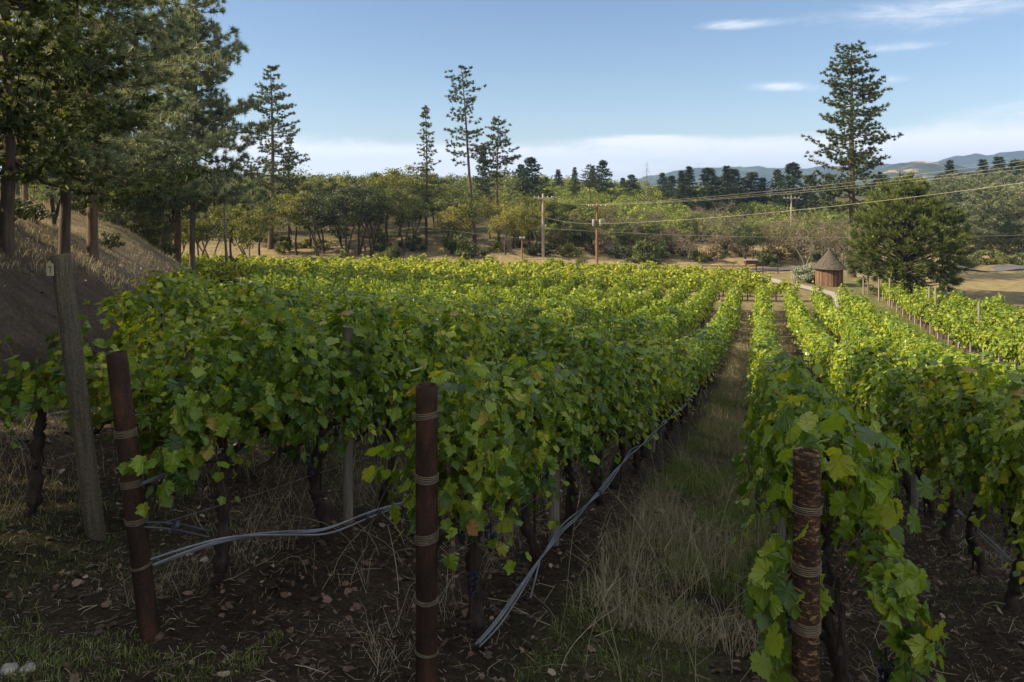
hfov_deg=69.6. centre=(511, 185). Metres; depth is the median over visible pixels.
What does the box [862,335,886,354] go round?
grapevine
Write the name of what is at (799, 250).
shrub
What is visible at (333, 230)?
shrub
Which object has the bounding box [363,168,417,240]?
oak tree
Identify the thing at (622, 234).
oak tree
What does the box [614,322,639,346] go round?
grapevine
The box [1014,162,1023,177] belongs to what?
fir tree
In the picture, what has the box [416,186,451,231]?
oak tree
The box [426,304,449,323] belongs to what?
grapevine
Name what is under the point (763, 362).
grapevine
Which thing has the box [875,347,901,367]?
grapevine
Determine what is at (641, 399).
grapevine
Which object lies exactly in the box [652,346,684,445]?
grapevine
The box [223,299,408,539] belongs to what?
grapevine
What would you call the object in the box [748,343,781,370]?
grapevine
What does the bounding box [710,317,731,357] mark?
grapevine
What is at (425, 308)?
grapevine
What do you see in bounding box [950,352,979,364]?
grapevine
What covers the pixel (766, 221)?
oak tree
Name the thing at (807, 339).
grapevine
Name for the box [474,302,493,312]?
grapevine
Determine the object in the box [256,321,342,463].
grapevine
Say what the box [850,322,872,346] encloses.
grapevine
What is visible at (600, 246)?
shrub
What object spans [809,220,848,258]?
oak tree
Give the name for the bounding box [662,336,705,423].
grapevine
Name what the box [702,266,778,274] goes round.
rail fence
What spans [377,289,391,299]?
grapevine
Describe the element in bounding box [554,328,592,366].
grapevine
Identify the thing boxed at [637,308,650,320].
grapevine
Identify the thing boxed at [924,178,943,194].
pine tree
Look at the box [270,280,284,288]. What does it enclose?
grapevine
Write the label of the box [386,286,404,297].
grapevine
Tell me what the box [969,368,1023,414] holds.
grapevine
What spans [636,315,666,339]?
grapevine
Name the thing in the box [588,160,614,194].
fir tree
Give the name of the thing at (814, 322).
grapevine
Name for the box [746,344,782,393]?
grapevine
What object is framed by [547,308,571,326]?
grapevine
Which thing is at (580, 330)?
grapevine
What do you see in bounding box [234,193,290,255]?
oak tree
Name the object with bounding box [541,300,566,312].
grapevine
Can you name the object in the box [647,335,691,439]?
grapevine
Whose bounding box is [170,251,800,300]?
grapevines
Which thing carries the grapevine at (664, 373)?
on the ground at (32, 328)
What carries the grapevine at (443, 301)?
on the ground at (32, 328)
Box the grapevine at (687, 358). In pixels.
[663,338,696,430]
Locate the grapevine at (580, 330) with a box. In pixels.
[568,322,603,374]
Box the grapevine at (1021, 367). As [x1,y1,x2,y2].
[1002,362,1023,383]
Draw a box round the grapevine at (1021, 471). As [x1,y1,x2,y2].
[1017,465,1023,503]
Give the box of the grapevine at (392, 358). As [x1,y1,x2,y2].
[325,300,448,507]
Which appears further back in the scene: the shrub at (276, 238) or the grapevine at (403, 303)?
the shrub at (276, 238)
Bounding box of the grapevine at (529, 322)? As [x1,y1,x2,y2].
[522,314,538,327]
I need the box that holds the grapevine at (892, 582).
[742,400,949,681]
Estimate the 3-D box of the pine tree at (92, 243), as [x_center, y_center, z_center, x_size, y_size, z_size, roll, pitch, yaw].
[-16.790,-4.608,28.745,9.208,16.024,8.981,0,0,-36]
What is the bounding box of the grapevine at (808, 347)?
[802,332,832,382]
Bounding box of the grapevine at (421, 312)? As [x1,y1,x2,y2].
[407,308,431,324]
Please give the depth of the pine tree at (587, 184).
129.86 m
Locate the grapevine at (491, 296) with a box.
[483,291,497,306]
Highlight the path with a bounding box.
[764,277,847,306]
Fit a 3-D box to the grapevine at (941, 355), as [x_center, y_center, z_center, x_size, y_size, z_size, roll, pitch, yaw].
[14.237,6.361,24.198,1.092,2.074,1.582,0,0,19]
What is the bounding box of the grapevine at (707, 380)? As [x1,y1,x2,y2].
[702,334,721,384]
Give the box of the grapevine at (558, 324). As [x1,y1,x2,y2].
[532,316,574,364]
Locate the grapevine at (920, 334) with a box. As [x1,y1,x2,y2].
[898,328,925,352]
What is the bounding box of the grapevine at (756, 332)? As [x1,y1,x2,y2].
[750,328,779,348]
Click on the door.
(839, 273)
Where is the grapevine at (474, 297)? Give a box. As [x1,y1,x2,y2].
[465,292,483,307]
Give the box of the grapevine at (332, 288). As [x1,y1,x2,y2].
[315,286,339,299]
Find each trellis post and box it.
[867,276,868,296]
[878,279,879,301]
[889,278,890,305]
[928,287,930,317]
[934,288,936,324]
[978,302,979,322]
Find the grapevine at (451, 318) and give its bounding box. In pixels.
[429,310,459,331]
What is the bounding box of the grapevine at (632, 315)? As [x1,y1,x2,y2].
[627,313,642,319]
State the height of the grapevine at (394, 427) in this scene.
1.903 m
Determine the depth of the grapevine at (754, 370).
12.92 m
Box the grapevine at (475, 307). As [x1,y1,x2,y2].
[469,302,478,312]
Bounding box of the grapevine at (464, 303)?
[451,298,474,309]
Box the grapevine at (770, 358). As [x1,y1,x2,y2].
[759,357,791,378]
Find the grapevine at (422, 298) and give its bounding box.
[411,294,425,301]
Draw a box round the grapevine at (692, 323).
[676,303,694,338]
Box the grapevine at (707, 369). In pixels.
[680,336,715,404]
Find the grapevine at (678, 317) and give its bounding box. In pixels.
[664,306,686,339]
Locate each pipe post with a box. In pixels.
[106,350,159,642]
[414,382,438,681]
[790,447,821,681]
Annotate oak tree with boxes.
[0,83,116,226]
[1,82,33,195]
[20,154,125,218]
[38,135,169,232]
[72,136,161,226]
[86,183,173,245]
[104,138,209,250]
[108,197,183,257]
[131,211,195,247]
[156,208,211,257]
[181,201,222,256]
[195,187,248,257]
[196,203,266,262]
[208,185,290,257]
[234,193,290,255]
[241,182,275,200]
[257,186,290,218]
[266,190,324,255]
[275,187,319,233]
[281,180,314,223]
[284,180,337,246]
[291,193,339,255]
[300,187,345,252]
[301,176,330,197]
[312,178,353,248]
[316,183,348,235]
[317,187,371,254]
[323,176,355,226]
[328,178,386,254]
[342,173,369,224]
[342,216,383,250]
[343,175,378,230]
[344,184,396,255]
[355,180,400,245]
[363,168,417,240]
[372,165,429,235]
[376,184,432,252]
[392,184,434,239]
[403,172,437,226]
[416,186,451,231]
[425,182,467,241]
[427,185,484,239]
[433,204,475,253]
[434,175,468,199]
[454,186,485,231]
[474,193,510,238]
[487,208,527,254]
[491,196,534,248]
[504,199,552,246]
[513,188,560,242]
[540,206,569,232]
[547,223,568,243]
[557,219,581,243]
[567,209,582,222]
[570,225,582,245]
[571,215,599,244]
[579,220,604,235]
[593,228,621,251]
[595,204,617,231]
[598,205,628,228]
[608,222,633,244]
[610,217,643,245]
[624,232,640,245]
[628,208,656,232]
[650,209,674,225]
[652,226,686,251]
[664,226,682,236]
[671,230,705,260]
[680,214,702,238]
[681,204,719,229]
[697,224,731,249]
[707,200,748,230]
[720,219,755,250]
[728,222,766,264]
[741,223,770,258]
[747,208,782,244]
[757,219,807,249]
[766,217,803,246]
[769,222,797,249]
[775,212,837,266]
[787,226,812,260]
[806,221,827,249]
[809,220,843,248]
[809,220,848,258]
[810,232,835,256]
[817,221,861,265]
[820,212,861,250]
[833,228,877,262]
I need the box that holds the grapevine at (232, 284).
[205,279,247,309]
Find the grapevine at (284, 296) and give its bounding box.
[248,288,317,334]
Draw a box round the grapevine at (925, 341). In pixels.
[915,337,943,355]
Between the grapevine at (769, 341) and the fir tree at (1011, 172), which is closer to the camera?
the grapevine at (769, 341)
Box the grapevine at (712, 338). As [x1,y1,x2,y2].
[691,327,719,389]
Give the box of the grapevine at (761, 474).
[729,376,902,664]
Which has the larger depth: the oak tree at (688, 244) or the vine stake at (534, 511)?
the oak tree at (688, 244)
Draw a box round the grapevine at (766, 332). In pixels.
[753,328,775,345]
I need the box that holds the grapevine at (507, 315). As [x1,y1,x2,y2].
[487,304,521,328]
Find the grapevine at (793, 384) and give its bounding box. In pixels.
[732,356,879,529]
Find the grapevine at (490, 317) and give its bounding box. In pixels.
[483,306,506,340]
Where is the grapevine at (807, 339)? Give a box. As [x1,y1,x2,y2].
[800,326,825,373]
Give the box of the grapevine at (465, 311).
[450,308,478,332]
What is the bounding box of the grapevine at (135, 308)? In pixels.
[93,269,224,417]
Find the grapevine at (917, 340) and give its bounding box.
[906,334,935,351]
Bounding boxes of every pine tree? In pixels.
[0,0,204,260]
[0,0,215,253]
[0,6,60,202]
[99,0,262,264]
[135,0,277,270]
[233,65,310,249]
[276,136,296,236]
[411,105,444,245]
[444,65,492,248]
[471,115,521,244]
[574,164,603,202]
[800,40,902,277]
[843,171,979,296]
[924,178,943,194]
[929,178,961,214]
[936,171,961,194]
[939,179,973,232]
[951,174,984,222]
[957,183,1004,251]
[958,170,988,198]
[970,178,1021,251]
[973,172,1002,208]
[984,170,1023,226]
[990,169,1013,184]
[995,181,1023,253]
[1013,168,1023,186]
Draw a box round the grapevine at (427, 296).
[417,288,437,302]
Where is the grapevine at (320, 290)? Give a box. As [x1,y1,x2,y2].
[302,288,328,302]
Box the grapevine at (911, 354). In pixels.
[893,346,938,370]
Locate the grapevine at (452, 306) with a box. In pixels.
[447,303,464,314]
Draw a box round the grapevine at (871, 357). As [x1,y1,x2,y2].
[848,346,916,465]
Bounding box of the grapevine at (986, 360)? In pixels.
[968,351,1000,377]
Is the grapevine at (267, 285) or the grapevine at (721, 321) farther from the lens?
the grapevine at (721, 321)
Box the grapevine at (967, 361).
[958,359,989,369]
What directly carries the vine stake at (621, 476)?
on the ground at (32, 328)
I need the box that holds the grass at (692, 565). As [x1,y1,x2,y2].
[0,193,1023,681]
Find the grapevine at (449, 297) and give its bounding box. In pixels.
[441,292,457,303]
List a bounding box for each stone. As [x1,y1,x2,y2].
[0,663,18,675]
[18,663,35,672]
[155,631,164,640]
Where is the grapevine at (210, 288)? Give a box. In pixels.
[148,273,236,322]
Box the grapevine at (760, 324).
[758,322,774,333]
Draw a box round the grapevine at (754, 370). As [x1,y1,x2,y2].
[752,357,791,389]
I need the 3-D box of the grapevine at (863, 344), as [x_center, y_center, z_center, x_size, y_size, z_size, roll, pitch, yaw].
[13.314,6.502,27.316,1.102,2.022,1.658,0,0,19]
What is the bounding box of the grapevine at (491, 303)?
[484,298,505,312]
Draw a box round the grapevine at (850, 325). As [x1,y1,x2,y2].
[842,318,867,346]
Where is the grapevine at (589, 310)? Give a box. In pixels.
[578,304,599,323]
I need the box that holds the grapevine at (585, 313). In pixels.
[572,306,594,323]
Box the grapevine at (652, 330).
[636,316,658,338]
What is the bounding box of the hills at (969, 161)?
[553,151,1023,186]
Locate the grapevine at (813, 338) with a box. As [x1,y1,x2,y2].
[803,333,838,383]
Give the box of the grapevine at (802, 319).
[795,315,817,356]
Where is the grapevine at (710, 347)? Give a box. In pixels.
[697,337,715,394]
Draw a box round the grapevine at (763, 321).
[753,318,777,331]
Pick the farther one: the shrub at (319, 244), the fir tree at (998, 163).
the fir tree at (998, 163)
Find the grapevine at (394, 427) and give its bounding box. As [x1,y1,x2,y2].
[363,325,417,437]
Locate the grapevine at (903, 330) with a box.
[898,324,917,349]
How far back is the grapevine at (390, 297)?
27.07 m
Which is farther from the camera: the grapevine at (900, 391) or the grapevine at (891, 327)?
the grapevine at (891, 327)
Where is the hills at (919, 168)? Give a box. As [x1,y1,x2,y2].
[832,161,989,188]
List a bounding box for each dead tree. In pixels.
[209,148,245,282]
[642,166,652,206]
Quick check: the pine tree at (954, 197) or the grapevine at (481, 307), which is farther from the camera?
the pine tree at (954, 197)
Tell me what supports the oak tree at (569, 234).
on the ground at (32, 328)
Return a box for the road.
[626,265,1023,271]
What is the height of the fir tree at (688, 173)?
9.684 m
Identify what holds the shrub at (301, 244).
on the ground at (32, 328)
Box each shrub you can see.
[15,196,34,214]
[15,197,39,220]
[21,201,56,223]
[99,231,125,248]
[161,243,177,255]
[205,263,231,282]
[264,232,280,242]
[274,241,292,252]
[277,236,292,245]
[297,238,311,247]
[311,238,332,250]
[326,223,350,237]
[331,251,349,260]
[371,236,393,251]
[374,227,393,239]
[374,246,399,259]
[390,248,404,256]
[397,235,427,251]
[441,233,467,253]
[442,235,457,248]
[452,235,489,258]
[488,240,508,252]
[510,234,532,247]
[520,242,539,255]
[534,241,555,255]
[550,236,567,248]
[553,246,571,255]
[558,242,582,257]
[573,258,588,265]
[581,235,606,246]
[581,238,608,254]
[604,243,632,258]
[624,250,644,262]
[627,240,655,261]
[631,233,675,249]
[639,239,671,260]
[645,236,675,257]
[649,225,663,237]
[653,258,661,263]
[656,227,681,240]
[672,238,692,254]
[681,248,690,256]
[684,249,708,262]
[686,235,699,241]
[700,246,724,260]
[707,235,739,249]
[719,249,731,256]
[727,240,755,256]
[754,251,767,265]
[757,245,796,262]
[760,252,779,266]
[779,243,808,258]
[790,262,814,282]
[812,251,820,258]
[815,249,835,259]
[957,255,979,265]
[968,250,988,263]
[977,250,1005,264]
[995,251,1019,263]
[1004,252,1023,264]
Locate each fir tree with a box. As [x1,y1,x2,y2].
[0,0,206,258]
[473,151,493,208]
[510,164,531,193]
[513,157,552,198]
[544,177,550,186]
[551,169,565,192]
[567,167,582,195]
[584,166,596,185]
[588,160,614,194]
[615,178,628,188]
[622,174,644,195]
[655,173,670,198]
[660,176,677,198]
[669,170,691,205]
[675,166,703,206]
[688,167,728,209]
[717,165,738,209]
[719,168,751,202]
[737,171,767,204]
[753,177,771,203]
[768,169,789,203]
[771,162,815,211]
[796,174,829,208]
[814,178,838,206]
[860,174,891,203]
[931,173,951,188]
[942,159,958,184]
[975,159,989,180]
[986,169,999,183]
[987,156,1007,171]
[1003,169,1018,176]
[1007,158,1023,170]
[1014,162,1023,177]
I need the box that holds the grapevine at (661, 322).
[642,315,670,340]
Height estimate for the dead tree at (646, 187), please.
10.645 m
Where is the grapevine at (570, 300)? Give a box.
[562,296,576,308]
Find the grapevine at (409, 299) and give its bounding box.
[389,292,414,305]
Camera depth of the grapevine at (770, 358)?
14.20 m
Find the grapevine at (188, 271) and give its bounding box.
[136,263,215,324]
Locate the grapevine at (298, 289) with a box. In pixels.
[281,282,314,312]
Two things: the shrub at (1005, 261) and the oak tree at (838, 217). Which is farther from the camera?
the oak tree at (838, 217)
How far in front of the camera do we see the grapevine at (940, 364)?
16.03 m
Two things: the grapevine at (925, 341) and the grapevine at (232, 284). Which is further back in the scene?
the grapevine at (925, 341)
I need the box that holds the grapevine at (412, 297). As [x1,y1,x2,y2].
[407,295,426,306]
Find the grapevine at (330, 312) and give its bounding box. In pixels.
[294,300,353,338]
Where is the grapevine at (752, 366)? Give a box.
[747,346,771,386]
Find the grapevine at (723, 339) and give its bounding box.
[704,324,728,369]
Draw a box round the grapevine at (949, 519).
[892,353,981,543]
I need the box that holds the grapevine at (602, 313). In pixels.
[590,302,608,323]
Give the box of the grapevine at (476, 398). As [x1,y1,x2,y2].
[361,342,573,640]
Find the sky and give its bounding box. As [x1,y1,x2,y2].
[0,0,1023,181]
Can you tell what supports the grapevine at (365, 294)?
on the ground at (32, 328)
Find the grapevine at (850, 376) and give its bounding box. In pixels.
[843,360,889,448]
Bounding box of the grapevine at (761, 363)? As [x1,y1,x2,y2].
[748,357,831,434]
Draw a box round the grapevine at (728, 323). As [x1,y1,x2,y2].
[713,314,734,339]
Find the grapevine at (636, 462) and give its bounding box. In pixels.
[615,341,669,473]
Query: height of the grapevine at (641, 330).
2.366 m
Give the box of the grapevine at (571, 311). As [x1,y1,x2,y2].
[556,305,577,326]
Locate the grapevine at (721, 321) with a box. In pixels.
[711,317,731,360]
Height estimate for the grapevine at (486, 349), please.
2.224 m
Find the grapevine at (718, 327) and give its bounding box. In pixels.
[700,323,728,373]
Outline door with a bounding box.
[836,270,842,286]
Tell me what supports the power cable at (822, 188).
attached to the utility pole at (593, 220)
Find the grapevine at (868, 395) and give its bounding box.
[861,361,902,487]
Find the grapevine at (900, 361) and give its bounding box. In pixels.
[891,354,930,369]
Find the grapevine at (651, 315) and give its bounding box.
[639,306,656,319]
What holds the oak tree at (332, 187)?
on the ground at (32, 328)
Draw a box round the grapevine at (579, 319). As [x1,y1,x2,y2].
[562,308,585,326]
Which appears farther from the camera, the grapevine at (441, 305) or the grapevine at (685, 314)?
the grapevine at (685, 314)
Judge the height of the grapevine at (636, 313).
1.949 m
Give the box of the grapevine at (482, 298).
[472,295,490,308]
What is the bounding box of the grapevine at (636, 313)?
[629,310,647,317]
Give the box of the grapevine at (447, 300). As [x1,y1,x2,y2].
[440,299,461,309]
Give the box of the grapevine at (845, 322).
[838,316,858,346]
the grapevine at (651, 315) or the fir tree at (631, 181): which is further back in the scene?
the fir tree at (631, 181)
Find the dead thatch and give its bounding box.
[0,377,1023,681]
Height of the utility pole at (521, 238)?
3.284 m
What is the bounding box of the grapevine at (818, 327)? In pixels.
[802,325,829,375]
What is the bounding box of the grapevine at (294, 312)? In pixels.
[245,302,315,346]
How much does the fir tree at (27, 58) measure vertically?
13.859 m
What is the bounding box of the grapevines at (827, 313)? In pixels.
[240,262,901,354]
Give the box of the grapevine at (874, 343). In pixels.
[867,335,898,355]
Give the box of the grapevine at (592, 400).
[523,322,630,533]
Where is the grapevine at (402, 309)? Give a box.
[390,301,440,334]
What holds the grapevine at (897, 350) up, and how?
on the ground at (32, 328)
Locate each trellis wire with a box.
[58,413,329,457]
[148,418,387,471]
[153,444,412,525]
[438,392,684,561]
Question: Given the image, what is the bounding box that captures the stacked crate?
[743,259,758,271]
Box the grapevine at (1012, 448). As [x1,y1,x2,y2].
[976,370,1023,584]
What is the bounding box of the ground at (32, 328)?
[0,184,1023,681]
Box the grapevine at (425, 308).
[415,301,434,313]
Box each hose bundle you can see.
[141,447,247,484]
[144,520,209,537]
[150,471,485,566]
[475,385,700,646]
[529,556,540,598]
[895,456,1012,561]
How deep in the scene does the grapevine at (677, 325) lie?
30.59 m
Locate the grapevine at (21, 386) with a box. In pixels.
[0,300,117,517]
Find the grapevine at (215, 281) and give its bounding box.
[205,277,230,293]
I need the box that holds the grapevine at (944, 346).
[923,340,956,358]
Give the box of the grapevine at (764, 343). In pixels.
[751,337,777,358]
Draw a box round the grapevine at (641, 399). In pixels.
[591,337,660,488]
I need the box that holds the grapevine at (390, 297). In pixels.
[378,293,402,309]
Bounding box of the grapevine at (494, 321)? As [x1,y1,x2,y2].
[454,311,496,330]
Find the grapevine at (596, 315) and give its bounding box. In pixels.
[587,307,602,323]
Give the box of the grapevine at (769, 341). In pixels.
[749,338,779,386]
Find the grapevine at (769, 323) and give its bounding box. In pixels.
[752,319,778,338]
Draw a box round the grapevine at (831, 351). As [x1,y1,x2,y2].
[826,342,852,402]
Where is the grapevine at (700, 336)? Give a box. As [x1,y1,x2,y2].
[687,331,716,397]
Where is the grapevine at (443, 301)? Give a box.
[429,296,447,305]
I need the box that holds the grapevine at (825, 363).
[816,344,855,404]
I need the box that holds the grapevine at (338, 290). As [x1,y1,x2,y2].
[312,288,350,302]
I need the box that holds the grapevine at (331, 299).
[313,297,348,320]
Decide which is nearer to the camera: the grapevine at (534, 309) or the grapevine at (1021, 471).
the grapevine at (1021, 471)
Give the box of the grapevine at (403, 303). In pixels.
[391,297,417,310]
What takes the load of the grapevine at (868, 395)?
on the ground at (32, 328)
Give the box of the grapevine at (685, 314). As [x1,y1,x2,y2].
[675,309,689,333]
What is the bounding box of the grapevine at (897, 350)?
[876,347,907,366]
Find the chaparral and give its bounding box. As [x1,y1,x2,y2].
[503,174,969,246]
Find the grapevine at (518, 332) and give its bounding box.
[484,319,542,392]
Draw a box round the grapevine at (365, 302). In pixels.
[328,294,391,353]
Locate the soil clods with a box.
[0,343,1022,681]
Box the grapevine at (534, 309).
[528,304,541,320]
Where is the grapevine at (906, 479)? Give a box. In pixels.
[869,363,927,501]
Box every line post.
[184,333,194,487]
[343,326,352,523]
[549,363,559,545]
[650,416,656,451]
[777,517,784,541]
[911,393,918,507]
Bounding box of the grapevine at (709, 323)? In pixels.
[708,321,728,348]
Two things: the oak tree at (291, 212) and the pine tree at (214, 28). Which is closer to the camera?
the pine tree at (214, 28)
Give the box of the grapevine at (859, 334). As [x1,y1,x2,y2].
[853,328,875,352]
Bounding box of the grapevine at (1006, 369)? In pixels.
[991,360,1023,378]
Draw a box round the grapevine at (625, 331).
[598,316,631,341]
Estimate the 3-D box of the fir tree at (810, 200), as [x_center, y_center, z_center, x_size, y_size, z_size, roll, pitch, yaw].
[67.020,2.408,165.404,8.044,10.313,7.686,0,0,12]
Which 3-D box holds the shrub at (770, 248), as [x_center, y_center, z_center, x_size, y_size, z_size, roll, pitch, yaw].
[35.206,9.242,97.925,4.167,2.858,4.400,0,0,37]
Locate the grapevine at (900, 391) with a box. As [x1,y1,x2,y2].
[876,364,938,520]
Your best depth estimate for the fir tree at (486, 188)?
137.65 m
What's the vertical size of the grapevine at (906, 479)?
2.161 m
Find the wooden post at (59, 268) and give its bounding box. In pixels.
[46,253,106,540]
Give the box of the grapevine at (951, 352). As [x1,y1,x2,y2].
[938,347,974,363]
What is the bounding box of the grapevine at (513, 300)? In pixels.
[505,294,519,309]
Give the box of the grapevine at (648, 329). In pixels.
[632,317,654,343]
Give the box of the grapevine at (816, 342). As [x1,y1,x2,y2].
[812,335,840,375]
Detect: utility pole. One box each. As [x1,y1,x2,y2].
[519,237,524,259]
[533,194,552,256]
[588,202,605,263]
[783,196,799,226]
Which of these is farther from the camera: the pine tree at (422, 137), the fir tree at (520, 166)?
the fir tree at (520, 166)
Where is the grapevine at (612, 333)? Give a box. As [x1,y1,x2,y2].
[593,326,620,348]
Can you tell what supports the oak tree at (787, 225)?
on the ground at (32, 328)
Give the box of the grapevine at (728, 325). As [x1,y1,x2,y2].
[713,316,731,338]
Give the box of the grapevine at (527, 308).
[516,301,533,318]
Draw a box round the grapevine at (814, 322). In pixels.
[797,318,822,361]
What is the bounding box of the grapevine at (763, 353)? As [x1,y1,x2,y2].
[748,345,781,395]
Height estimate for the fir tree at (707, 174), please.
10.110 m
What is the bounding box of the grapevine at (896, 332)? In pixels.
[887,323,918,349]
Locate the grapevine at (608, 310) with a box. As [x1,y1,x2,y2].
[596,300,613,318]
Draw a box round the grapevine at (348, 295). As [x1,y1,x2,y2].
[323,290,366,310]
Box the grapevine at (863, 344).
[855,334,879,357]
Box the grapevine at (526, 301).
[517,297,534,308]
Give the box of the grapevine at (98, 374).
[36,312,211,500]
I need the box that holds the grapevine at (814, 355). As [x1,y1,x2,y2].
[807,338,838,371]
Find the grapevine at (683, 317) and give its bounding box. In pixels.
[666,305,689,339]
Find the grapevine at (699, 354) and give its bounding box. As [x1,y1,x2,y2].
[681,337,709,408]
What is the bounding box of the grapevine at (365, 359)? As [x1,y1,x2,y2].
[340,326,390,439]
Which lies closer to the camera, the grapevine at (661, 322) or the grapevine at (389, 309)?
the grapevine at (389, 309)
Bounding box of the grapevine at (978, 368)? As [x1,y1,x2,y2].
[958,362,1004,390]
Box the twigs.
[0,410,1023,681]
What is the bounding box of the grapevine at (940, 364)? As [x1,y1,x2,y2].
[933,356,963,377]
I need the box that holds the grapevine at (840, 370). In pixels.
[831,346,863,398]
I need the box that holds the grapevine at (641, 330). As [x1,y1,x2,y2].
[621,316,649,347]
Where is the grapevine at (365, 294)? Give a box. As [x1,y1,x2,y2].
[354,293,372,300]
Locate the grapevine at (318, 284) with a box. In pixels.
[310,282,326,288]
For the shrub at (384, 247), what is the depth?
94.86 m
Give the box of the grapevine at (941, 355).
[933,348,958,363]
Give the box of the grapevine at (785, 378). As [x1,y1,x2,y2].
[743,362,852,468]
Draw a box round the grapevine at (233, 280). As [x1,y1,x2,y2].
[221,277,244,289]
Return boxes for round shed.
[812,247,846,286]
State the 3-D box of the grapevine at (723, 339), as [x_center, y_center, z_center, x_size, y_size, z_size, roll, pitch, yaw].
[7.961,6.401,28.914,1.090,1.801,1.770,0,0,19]
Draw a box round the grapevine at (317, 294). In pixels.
[295,284,321,301]
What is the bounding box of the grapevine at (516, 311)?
[503,303,528,325]
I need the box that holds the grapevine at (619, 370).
[552,336,642,506]
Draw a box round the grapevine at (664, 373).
[624,334,681,457]
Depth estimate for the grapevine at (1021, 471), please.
4.89 m
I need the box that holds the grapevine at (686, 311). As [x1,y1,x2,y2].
[677,303,691,336]
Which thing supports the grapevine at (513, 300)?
on the ground at (32, 328)
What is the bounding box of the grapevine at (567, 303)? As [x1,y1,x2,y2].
[555,299,569,308]
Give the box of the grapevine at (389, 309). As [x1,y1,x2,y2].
[361,305,415,334]
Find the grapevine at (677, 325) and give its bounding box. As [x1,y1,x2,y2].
[661,312,684,341]
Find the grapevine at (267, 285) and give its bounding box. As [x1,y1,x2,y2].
[205,282,280,313]
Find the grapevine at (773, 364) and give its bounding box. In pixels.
[766,353,809,375]
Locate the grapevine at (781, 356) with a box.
[745,352,839,491]
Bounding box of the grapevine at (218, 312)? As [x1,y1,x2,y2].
[185,282,273,356]
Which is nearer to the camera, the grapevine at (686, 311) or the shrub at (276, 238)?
the grapevine at (686, 311)
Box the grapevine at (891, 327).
[883,320,905,349]
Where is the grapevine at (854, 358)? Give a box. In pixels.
[840,347,872,422]
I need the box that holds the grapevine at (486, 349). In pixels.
[444,318,516,458]
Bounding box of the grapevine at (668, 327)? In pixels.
[656,315,677,342]
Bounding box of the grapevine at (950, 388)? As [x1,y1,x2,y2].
[910,355,1023,576]
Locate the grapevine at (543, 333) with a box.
[507,311,558,391]
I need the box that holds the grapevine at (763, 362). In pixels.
[752,353,784,390]
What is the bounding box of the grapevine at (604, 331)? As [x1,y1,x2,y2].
[583,318,612,350]
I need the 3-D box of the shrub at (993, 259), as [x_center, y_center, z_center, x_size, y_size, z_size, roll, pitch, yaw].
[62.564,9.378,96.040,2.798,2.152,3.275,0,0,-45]
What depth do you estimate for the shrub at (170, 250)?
45.92 m
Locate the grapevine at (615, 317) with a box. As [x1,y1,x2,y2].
[610,314,627,320]
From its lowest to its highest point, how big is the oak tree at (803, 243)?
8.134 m
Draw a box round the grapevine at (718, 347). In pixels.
[702,331,727,381]
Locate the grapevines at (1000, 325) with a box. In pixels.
[880,281,1023,366]
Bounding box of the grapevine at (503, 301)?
[493,295,511,308]
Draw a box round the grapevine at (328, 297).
[310,294,334,311]
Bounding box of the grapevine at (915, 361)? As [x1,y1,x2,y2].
[908,352,935,378]
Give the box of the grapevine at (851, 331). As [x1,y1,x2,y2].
[847,325,870,346]
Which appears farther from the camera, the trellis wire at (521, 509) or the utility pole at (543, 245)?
the utility pole at (543, 245)
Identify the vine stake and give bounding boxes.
[224,385,227,579]
[320,408,321,537]
[469,433,472,638]
[533,407,535,534]
[566,486,568,534]
[620,462,621,487]
[971,526,976,569]
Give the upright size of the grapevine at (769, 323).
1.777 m
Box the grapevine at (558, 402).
[473,349,591,575]
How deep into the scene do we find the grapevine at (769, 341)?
21.35 m
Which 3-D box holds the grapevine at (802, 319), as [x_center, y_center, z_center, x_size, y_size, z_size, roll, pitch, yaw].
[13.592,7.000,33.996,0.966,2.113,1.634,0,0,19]
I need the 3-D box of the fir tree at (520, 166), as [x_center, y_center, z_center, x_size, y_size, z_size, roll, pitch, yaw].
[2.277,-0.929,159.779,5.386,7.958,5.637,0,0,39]
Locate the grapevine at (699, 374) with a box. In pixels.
[675,339,703,416]
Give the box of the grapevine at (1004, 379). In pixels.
[996,370,1023,393]
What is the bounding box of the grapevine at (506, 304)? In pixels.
[493,303,519,324]
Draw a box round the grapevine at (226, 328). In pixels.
[161,310,300,481]
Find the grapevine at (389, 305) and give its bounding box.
[379,300,395,310]
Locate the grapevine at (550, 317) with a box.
[538,310,563,326]
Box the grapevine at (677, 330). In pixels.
[658,314,679,339]
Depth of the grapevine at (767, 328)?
30.21 m
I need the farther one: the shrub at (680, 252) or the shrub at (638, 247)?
the shrub at (680, 252)
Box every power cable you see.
[547,228,1008,237]
[590,161,1018,204]
[600,165,1023,204]
[602,183,1018,223]
[609,169,1019,204]
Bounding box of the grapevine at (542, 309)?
[538,306,550,316]
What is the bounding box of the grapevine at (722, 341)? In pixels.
[703,328,726,377]
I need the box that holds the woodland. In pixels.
[0,164,1023,253]
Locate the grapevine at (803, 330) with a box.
[796,322,816,368]
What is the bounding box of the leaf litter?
[0,216,1023,681]
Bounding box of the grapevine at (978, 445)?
[947,372,1023,614]
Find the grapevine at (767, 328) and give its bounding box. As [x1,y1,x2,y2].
[750,323,780,345]
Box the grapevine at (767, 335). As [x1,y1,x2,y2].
[753,333,778,347]
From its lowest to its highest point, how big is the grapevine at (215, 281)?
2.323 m
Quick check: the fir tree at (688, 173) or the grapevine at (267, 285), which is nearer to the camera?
the grapevine at (267, 285)
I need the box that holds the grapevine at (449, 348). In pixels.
[377,303,492,472]
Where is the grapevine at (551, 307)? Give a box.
[537,297,558,312]
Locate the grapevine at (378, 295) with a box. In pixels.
[364,294,385,306]
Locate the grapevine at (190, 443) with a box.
[103,285,333,586]

